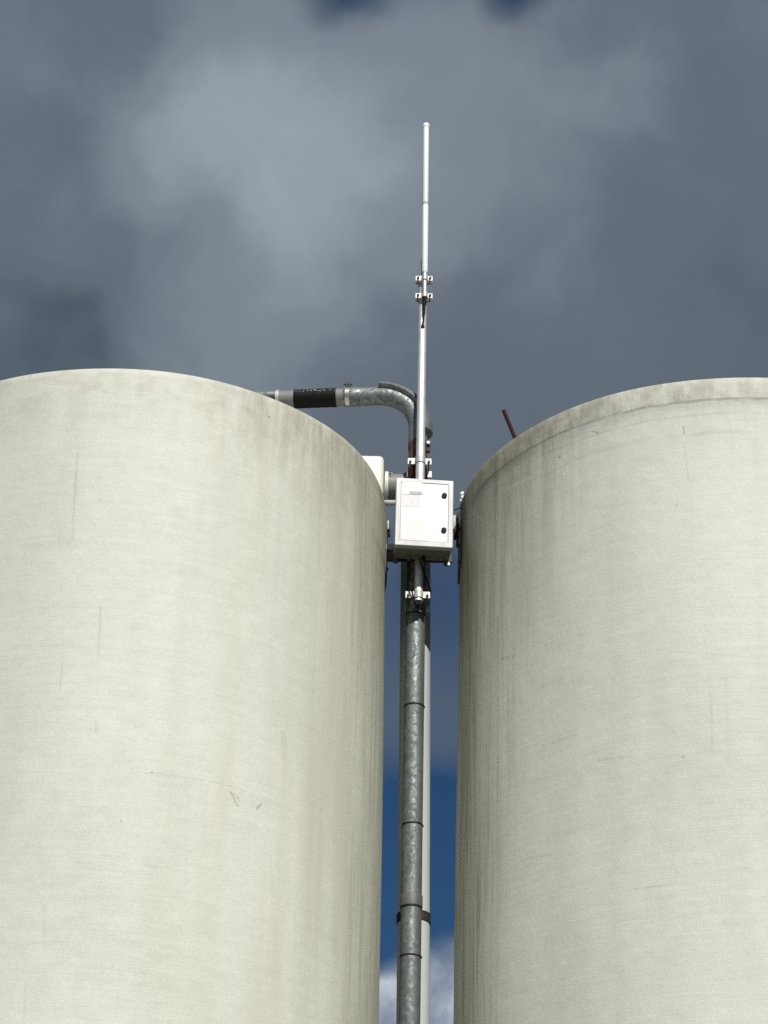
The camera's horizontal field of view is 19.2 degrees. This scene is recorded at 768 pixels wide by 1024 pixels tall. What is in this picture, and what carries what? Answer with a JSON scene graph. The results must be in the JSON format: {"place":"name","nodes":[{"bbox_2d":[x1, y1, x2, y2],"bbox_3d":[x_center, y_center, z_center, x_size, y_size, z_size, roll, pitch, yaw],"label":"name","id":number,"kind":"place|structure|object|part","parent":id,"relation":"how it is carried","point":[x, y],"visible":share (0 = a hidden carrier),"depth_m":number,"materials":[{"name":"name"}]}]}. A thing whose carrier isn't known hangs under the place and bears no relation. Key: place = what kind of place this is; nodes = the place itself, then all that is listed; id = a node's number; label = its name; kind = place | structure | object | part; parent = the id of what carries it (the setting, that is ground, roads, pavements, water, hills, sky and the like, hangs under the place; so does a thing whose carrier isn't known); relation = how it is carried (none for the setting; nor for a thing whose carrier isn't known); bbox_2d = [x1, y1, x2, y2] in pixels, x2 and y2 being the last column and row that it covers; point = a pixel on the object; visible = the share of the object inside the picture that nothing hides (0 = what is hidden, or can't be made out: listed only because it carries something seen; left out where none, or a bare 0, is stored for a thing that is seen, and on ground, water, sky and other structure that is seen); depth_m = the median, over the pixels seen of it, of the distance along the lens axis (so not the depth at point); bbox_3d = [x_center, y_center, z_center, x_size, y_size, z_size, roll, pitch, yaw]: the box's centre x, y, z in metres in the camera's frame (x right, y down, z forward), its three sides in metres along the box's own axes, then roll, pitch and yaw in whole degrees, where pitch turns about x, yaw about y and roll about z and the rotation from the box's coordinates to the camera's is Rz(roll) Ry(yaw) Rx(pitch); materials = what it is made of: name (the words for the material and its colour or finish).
{"place":"outdoors","nodes":[
{"label":"outdoors","id":0,"kind":"place"},
{"bbox_2d":[0,0,767,1023],"label":"sky","id":1,"kind":"structure","parent":0,"point":[230,192],"materials":[{"name":"grey"}]},
{"label":"ground","id":2,"kind":"structure","parent":0,"visible":0},
{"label":"concrete pad","id":3,"kind":"structure","parent":2,"relation":"on","visible":0},
{"bbox_2d":[0,369,386,1023],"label":"storage silo","id":4,"kind":"object","parent":3,"relation":"on","point":[192,595],"visible":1,"depth_m":13.51,"materials":[{"name":"beige concrete"}]},
{"bbox_2d":[362,456,383,492],"bbox_3d":[-0.306,-0.011,16.372,0.606,0.624,0.630,1,-31,0],"label":"filter hood","id":5,"kind":"object","parent":4,"relation":"on","point":[376,464],"visible":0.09,"depth_m":16.25,"materials":[{"name":"beige paint"}]},
{"bbox_2d":[383,493,394,505],"bbox_3d":[0.060,-0.062,16.053,0.242,0.100,0.120,1,-31,0],"label":"pipe bracket","id":6,"kind":"object","parent":5,"relation":"attached to","point":[389,502],"visible":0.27,"depth_m":16.04,"materials":[{"name":"grey metal"}]},
{"bbox_2d":[385,519,388,589],"bbox_3d":[0.012,0.316,15.786,0.031,0.400,0.366,2,-31,-2],"label":"cheek plate","id":7,"kind":"object","parent":4,"relation":"attached to","point":[386,555],"visible":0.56,"depth_m":15.67,"materials":[{"name":"metal"}]},
{"bbox_2d":[386,544,452,562],"bbox_3d":[0.229,0.294,15.623,0.482,0.129,0.065,1,-31,0],"label":"mounting rail","id":8,"kind":"object","parent":7,"relation":"attached to","point":[390,550],"visible":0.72,"depth_m":15.58,"materials":[{"name":"black metal"}]},
{"bbox_2d":[256,382,432,1023],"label":"pipe","id":9,"kind":"object","parent":3,"relation":"on","point":[402,399],"visible":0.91,"depth_m":15.09,"materials":[{"name":"metal"}]},
{"bbox_2d":[405,590,429,614],"bbox_3d":[0.230,0.629,15.524,0.173,0.076,0.262,1,-31,0],"label":"pipe clamp","id":10,"kind":"object","parent":9,"relation":"attached to","point":[419,593],"visible":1,"depth_m":15.44,"materials":[{"name":"metal"}]},
{"bbox_2d":[407,455,431,478],"bbox_3d":[0.250,-0.299,16.073,0.177,0.076,0.266,1,-31,0],"label":"pipe clamp","id":11,"kind":"object","parent":9,"relation":"attached to","point":[424,459],"visible":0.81,"depth_m":16.00,"materials":[{"name":"metal"}]},
{"bbox_2d":[414,259,426,603],"bbox_3d":[0.262,-0.628,16.148,0.064,2.860,0.075,1,-31,0],"label":"antenna mast","id":12,"kind":"object","parent":9,"relation":"attached to","point":[420,444],"visible":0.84,"depth_m":16.22,"materials":[{"name":"metal"}]},
{"bbox_2d":[393,478,453,566],"bbox_3d":[0.268,0.065,15.579,0.393,0.562,0.223,3,-31,-3],"label":"control cabinet","id":13,"kind":"object","parent":12,"relation":"attached to","point":[423,519],"visible":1,"depth_m":15.49,"materials":[{"name":"metal"}]},
{"bbox_2d":[408,559,418,608],"bbox_3d":[0.203,0.493,15.476,0.020,0.332,0.150,-16,-35,27],"label":"cable","id":14,"kind":"object","parent":13,"relation":"attached to","point":[416,606],"visible":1,"depth_m":15.43,"materials":[{"name":"black rubber"}]},
{"bbox_3d":[0.274,0.011,15.515,0.393,0.532,0.059,3,-31,-3],"label":"door","id":15,"kind":"part","parent":13,"relation":"part of","materials":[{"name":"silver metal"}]},
{"bbox_2d":[420,558,431,592],"bbox_3d":[0.278,1.021,15.438,0.072,1.305,0.588,0,-31,3],"label":"cable","id":16,"kind":"object","parent":13,"relation":"attached to","point":[425,575],"visible":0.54,"depth_m":15.54,"materials":[{"name":"black rubber"}]},
{"bbox_2d":[415,291,432,302],"bbox_3d":[0.296,-1.569,16.686,0.130,0.040,0.116,1,-30,0],"label":"pipe clamp","id":17,"kind":"object","parent":12,"relation":"attached to","point":[426,294],"visible":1,"depth_m":16.66,"materials":[{"name":"metal"}]},
{"bbox_2d":[416,274,432,285],"bbox_3d":[0.298,-1.703,16.766,0.130,0.040,0.116,1,-30,0],"label":"pipe clamp","id":18,"kind":"object","parent":12,"relation":"attached to","point":[427,277],"visible":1,"depth_m":16.73,"materials":[{"name":"metal"}]},
{"bbox_2d":[422,122,428,324],"bbox_3d":[0.300,-2.162,17.004,0.053,1.899,0.068,20,-35,-28],"label":"rod antenna","id":19,"kind":"object","parent":12,"relation":"on","point":[425,203],"visible":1,"depth_m":17.04,"materials":[{"name":"grey metal"}]},
{"bbox_2d":[384,471,430,1023],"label":"vent pipe","id":20,"kind":"object","parent":3,"relation":"on","point":[390,486],"visible":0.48,"depth_m":15.05,"materials":[{"name":"plastic"}]},
{"bbox_2d":[454,377,767,1023],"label":"storage silo","id":21,"kind":"object","parent":3,"relation":"on","point":[611,860],"visible":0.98,"depth_m":13.56,"materials":[{"name":"beige concrete"}]},
{"bbox_2d":[453,512,458,547],"bbox_3d":[0.447,0.122,15.864,0.217,0.222,0.130,1,-31,0],"label":"pipe bracket","id":22,"kind":"object","parent":21,"relation":"attached to","point":[455,524],"visible":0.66,"depth_m":15.83,"materials":[{"name":"grey metal"}]},
{"bbox_2d":[457,520,461,583],"bbox_3d":[0.523,0.276,15.678,0.031,0.340,0.301,1,-31,0],"label":"cheek plate","id":23,"kind":"object","parent":21,"relation":"attached to","point":[460,547],"visible":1,"depth_m":15.59,"materials":[{"name":"metal"}]},
{"bbox_2d":[502,409,516,438],"bbox_3d":[0.893,-0.494,15.450,0.184,0.467,0.027,1,-31,0],"label":"roof post","id":24,"kind":"object","parent":21,"relation":"on","point":[509,424],"visible":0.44,"depth_m":15.50,"materials":[{"name":"brown metal"}]}
]}

